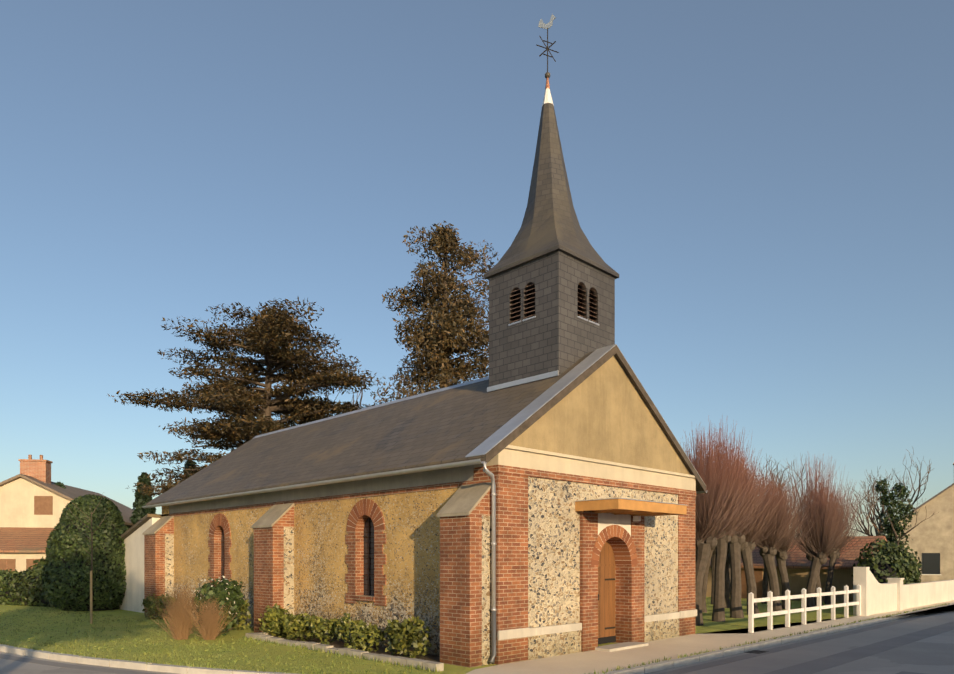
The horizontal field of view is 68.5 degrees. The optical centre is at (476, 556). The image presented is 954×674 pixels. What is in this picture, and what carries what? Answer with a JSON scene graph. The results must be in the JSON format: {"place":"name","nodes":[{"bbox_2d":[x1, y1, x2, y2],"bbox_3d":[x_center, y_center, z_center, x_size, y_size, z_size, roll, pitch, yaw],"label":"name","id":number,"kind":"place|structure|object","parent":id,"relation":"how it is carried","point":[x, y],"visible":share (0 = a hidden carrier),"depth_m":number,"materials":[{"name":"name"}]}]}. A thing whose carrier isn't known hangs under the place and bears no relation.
{"place":"outdoors","nodes":[
{"label":"outdoors","id":0,"kind":"place"},
{"bbox_2d":[174,488,458,655],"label":"church side wall","id":1,"kind":"structure","parent":0,"point":[411,566],"depth_m":16.50,"materials":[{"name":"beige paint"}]},
{"bbox_2d":[208,499,385,605],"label":"arched windows","id":2,"kind":"structure","parent":1,"relation":"in","point":[365,557],"depth_m":16.02,"materials":[{"name":"red brick"}]},
{"bbox_2d":[142,482,491,667],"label":"buttresses","id":3,"kind":"structure","parent":1,"relation":"attached to","point":[464,513],"depth_m":12.93,"materials":[{"name":"red brick"}]},
{"bbox_2d":[162,465,473,516],"bbox_3d":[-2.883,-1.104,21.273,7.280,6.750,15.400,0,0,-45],"label":"gutter","id":4,"kind":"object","parent":1,"relation":"attached to","point":[448,478],"depth_m":16.41,"materials":[{"name":"grey metal"}]},
{"bbox_2d":[142,344,707,508],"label":"church roof","id":5,"kind":"structure","parent":1,"relation":"on","point":[473,422],"depth_m":16.96,"materials":[{"name":"grey tile"}]},
{"bbox_2d":[0,597,948,673],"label":"lawn grass","id":6,"kind":"structure","parent":0,"point":[710,625],"depth_m":16.31,"materials":[{"name":"green plant"}]},
{"bbox_2d":[0,556,55,607],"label":"hedge","id":7,"kind":"object","parent":6,"relation":"on","point":[23,588],"visible":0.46,"depth_m":28.13,"materials":[{"name":"green plant"}]},
{"bbox_2d":[41,494,128,611],"bbox_3d":[-14.373,0.149,26.201,3.293,4.945,3.276,0,0,-45],"label":"large bush","id":8,"kind":"object","parent":6,"relation":"on","point":[65,576],"visible":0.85,"depth_m":25.16,"materials":[{"name":"green plant"}]},
{"bbox_2d":[65,495,105,623],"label":"tree sapling","id":9,"kind":"object","parent":6,"relation":"on","point":[91,593],"visible":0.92,"depth_m":20.78,"materials":[{"name":"brown plant"}]},
{"bbox_2d":[54,460,195,526],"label":"background trees","id":10,"kind":"object","parent":6,"relation":"on","point":[139,512],"visible":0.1,"depth_m":40.23,"materials":[{"name":"green plant"}]},
{"bbox_2d":[119,514,161,612],"bbox_3d":[-10.730,0.411,26.779,4.800,3.720,3.500,0,0,-45],"label":"church annex","id":11,"kind":"object","parent":6,"relation":"on","point":[133,538],"visible":0.18,"depth_m":25.08,"materials":[{"name":"white paint"}]},
{"bbox_2d":[147,583,243,639],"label":"twiggy shrubs","id":12,"kind":"object","parent":6,"relation":"on","point":[180,616],"visible":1,"depth_m":16.57,"materials":[{"name":"brown plant"}]},
{"bbox_2d":[141,576,431,658],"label":"wall shrubs","id":13,"kind":"object","parent":6,"relation":"on","point":[279,623],"depth_m":16.20,"materials":[{"name":"green plant"}]},
{"bbox_2d":[245,632,443,671],"bbox_3d":[-2.692,1.933,14.971,1.340,0.176,7.001,0,0,-45],"label":"bed edging","id":14,"kind":"object","parent":6,"relation":"on","point":[431,661],"visible":0.54,"depth_m":14.12,"materials":[{"name":"stone"}]},
{"bbox_2d":[711,548,715,603],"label":"pollard tree","id":15,"kind":"object","parent":6,"relation":"on","point":[713,570],"depth_m":28.90,"materials":[{"name":"brown plant"}]},
{"bbox_2d":[685,440,757,612],"bbox_3d":[8.124,-1.238,24.566,3.776,6.535,3.409,0,0,-45],"label":"pollard tree","id":16,"kind":"object","parent":6,"relation":"on","point":[704,591],"visible":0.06,"depth_m":24.68,"materials":[{"name":"brown plant"}]},
{"bbox_2d":[680,420,773,625],"bbox_3d":[6.471,-0.936,19.974,2.989,5.950,3.310,0,0,-45],"label":"pollard tree","id":17,"kind":"object","parent":6,"relation":"on","point":[706,538],"visible":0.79,"depth_m":19.92,"materials":[{"name":"brown plant"}]},
{"bbox_2d":[682,415,776,621],"bbox_3d":[7.410,-1.146,21.221,3.186,6.344,3.153,0,0,-45],"label":"pollard tree","id":18,"kind":"object","parent":6,"relation":"on","point":[718,613],"visible":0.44,"depth_m":21.10,"materials":[{"name":"brown plant"}]},
{"bbox_2d":[706,433,785,617],"bbox_3d":[8.227,-0.998,23.012,3.050,6.084,3.238,0,0,9],"label":"pollard tree","id":19,"kind":"object","parent":6,"relation":"on","point":[736,542],"visible":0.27,"depth_m":22.59,"materials":[{"name":"brown plant"}]},
{"bbox_2d":[721,458,774,607],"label":"pollard tree","id":20,"kind":"object","parent":6,"relation":"on","point":[727,585],"depth_m":26.81,"materials":[{"name":"brown plant"}]},
{"bbox_2d":[741,465,795,614],"bbox_3d":[9.199,-0.694,23.902,2.756,5.480,2.790,0,0,-22],"label":"pollard tree","id":21,"kind":"object","parent":6,"relation":"on","point":[748,546],"visible":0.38,"depth_m":23.73,"materials":[{"name":"brown plant"}]},
{"bbox_2d":[759,475,799,603],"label":"pollard tree","id":22,"kind":"object","parent":6,"relation":"on","point":[765,583],"visible":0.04,"depth_m":29.45,"materials":[{"name":"brown plant"}]},
{"bbox_2d":[755,474,808,611],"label":"pollard tree","id":23,"kind":"object","parent":6,"relation":"on","point":[768,547],"visible":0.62,"depth_m":24.57,"materials":[{"name":"brown plant"}]},
{"bbox_2d":[771,481,814,608],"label":"pollard tree","id":24,"kind":"object","parent":6,"relation":"on","point":[782,553],"visible":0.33,"depth_m":26.28,"materials":[{"name":"brown plant"}]},
{"bbox_2d":[706,536,886,602],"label":"tiled outbuilding","id":25,"kind":"structure","parent":6,"relation":"on","point":[798,563],"depth_m":31.18,"materials":[{"name":"tile"}]},
{"bbox_2d":[783,451,863,605],"bbox_3d":[13.472,-1.122,28.142,3.627,6.290,3.805,0,0,-45],"label":"pollard tree","id":26,"kind":"object","parent":6,"relation":"on","point":[808,489],"visible":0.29,"depth_m":27.81,"materials":[{"name":"brown plant"}]},
{"bbox_2d":[792,485,858,607],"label":"pollard tree","id":27,"kind":"object","parent":6,"relation":"on","point":[817,548],"visible":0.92,"depth_m":26.86,"materials":[{"name":"brown plant"}]},
{"bbox_2d":[806,481,871,603],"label":"pollard tree","id":28,"kind":"object","parent":6,"relation":"on","point":[833,557],"visible":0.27,"depth_m":29.06,"materials":[{"name":"brown plant"}]},
{"bbox_2d":[851,538,921,585],"bbox_3d":[18.507,0.938,31.384,2.019,3.367,11.571,0,0,35],"label":"hedge","id":29,"kind":"object","parent":6,"relation":"on","point":[888,560],"visible":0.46,"depth_m":27.62,"materials":[{"name":"green plant"}]},
{"bbox_2d":[853,567,953,615],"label":"white garden wall","id":30,"kind":"structure","parent":6,"relation":"on","point":[892,594],"depth_m":25.38,"materials":[{"name":"white paint"}]},
{"bbox_2d":[0,610,953,673],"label":"road asphalt","id":31,"kind":"structure","parent":0,"point":[932,655],"depth_m":14.37,"materials":[{"name":"grey asphalt"}]},
{"bbox_2d":[0,455,133,571],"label":"house","id":32,"kind":"structure","parent":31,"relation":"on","point":[34,499],"depth_m":37.30,"materials":[{"name":"paint"}]},
{"bbox_2d":[108,297,385,496],"bbox_3d":[-10.959,-5.808,39.016,15.648,15.760,15.361,0,0,-45],"label":"cedar tree","id":33,"kind":"object","parent":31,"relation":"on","point":[268,338],"visible":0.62,"depth_m":36.82,"materials":[{"name":"green plant"}]},
{"bbox_2d":[285,388,362,425],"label":"birch tree","id":34,"kind":"object","parent":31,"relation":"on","point":[326,395],"visible":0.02,"depth_m":43.51,"materials":[{"name":"brown plant"}]},
{"bbox_2d":[370,221,498,404],"bbox_3d":[-1.657,-7.330,35.664,6.868,18.806,7.337,0,0,24],"label":"sequoia tree","id":35,"kind":"object","parent":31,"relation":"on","point":[437,345],"visible":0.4,"depth_m":34.81,"materials":[{"name":"green plant"}]},
{"bbox_2d":[0,603,953,673],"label":"kerb stones","id":36,"kind":"object","parent":31,"relation":"on","point":[641,669],"visible":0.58,"depth_m":13.82,"materials":[{"name":"grey concrete"}]},
{"bbox_2d":[0,609,953,673],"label":"road patches","id":37,"kind":"object","parent":31,"relation":"on","point":[824,663],"visible":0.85,"depth_m":14.63,"materials":[{"name":"grey asphalt"}]},
{"bbox_2d":[745,650,768,653],"bbox_3d":[6.113,2.090,15.328,0.500,0.014,0.320,0,0,-45],"label":"manhole cover","id":38,"kind":"object","parent":31,"relation":"on","point":[756,651],"visible":0.98,"depth_m":15.36,"materials":[{"name":"grey metal"}]},
{"bbox_2d":[744,447,931,537],"bbox_3d":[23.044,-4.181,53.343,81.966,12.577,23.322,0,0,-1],"label":"bare background trees","id":39,"kind":"object","parent":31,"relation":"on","point":[879,523],"visible":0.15,"depth_m":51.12,"materials":[{"name":"brown plant"}]},
{"bbox_2d":[844,470,938,544],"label":"ivy tree","id":40,"kind":"object","parent":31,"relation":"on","point":[894,527],"visible":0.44,"depth_m":39.99,"materials":[{"name":"green plant"}]},
{"bbox_2d":[894,463,953,582],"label":"house","id":41,"kind":"structure","parent":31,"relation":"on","point":[931,541],"depth_m":46.10,"materials":[{"name":"paint"}]},
{"bbox_2d":[0,0,953,537],"label":"sky","id":42,"kind":"structure","parent":0,"point":[767,186],"materials":[{"name":"blue"}]},
{"bbox_2d":[489,250,614,391],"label":"church tower","id":43,"kind":"structure","parent":0,"point":[556,334],"depth_m":15.75,"materials":[{"name":"grey tile"}]},
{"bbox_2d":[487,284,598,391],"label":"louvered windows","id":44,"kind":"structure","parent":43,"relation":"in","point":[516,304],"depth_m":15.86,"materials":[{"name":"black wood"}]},
{"bbox_2d":[484,14,618,279],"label":"church spire","id":45,"kind":"structure","parent":43,"relation":"on","point":[550,224],"depth_m":16.16,"materials":[{"name":"grey tile"}]},
{"bbox_2d":[473,355,696,664],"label":"church facade","id":46,"kind":"structure","parent":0,"point":[598,433],"depth_m":14.56,"materials":[{"name":"beige stone"}]},
{"bbox_2d":[483,462,496,663],"bbox_3d":[0.236,0.147,12.576,0.527,3.611,0.114,0,0,-69],"label":"downspout","id":47,"kind":"object","parent":46,"relation":"attached to","point":[493,608],"visible":1,"depth_m":12.74,"materials":[{"name":"grey metal"}]},
{"bbox_2d":[598,513,630,535],"bbox_3d":[2.770,-0.369,15.542,1.280,1.120,0.660,0,0,-45],"label":"wall panel","id":48,"kind":"object","parent":46,"relation":"in","point":[605,520],"visible":0.12,"depth_m":15.28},
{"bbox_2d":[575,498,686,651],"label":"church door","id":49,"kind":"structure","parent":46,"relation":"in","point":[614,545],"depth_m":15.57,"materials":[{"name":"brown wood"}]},
{"bbox_2d":[466,600,953,673],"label":"pavement","id":50,"kind":"structure","parent":0,"point":[590,662],"depth_m":14.72,"materials":[{"name":"beige concrete"}]},
{"bbox_2d":[748,584,860,632],"bbox_3d":[9.923,1.496,20.793,7.806,1.150,0.103,0,0,-43],"label":"white fence","id":51,"kind":"object","parent":50,"relation":"on","point":[787,597],"visible":0.85,"depth_m":20.36,"materials":[{"name":"paint"}]}
]}

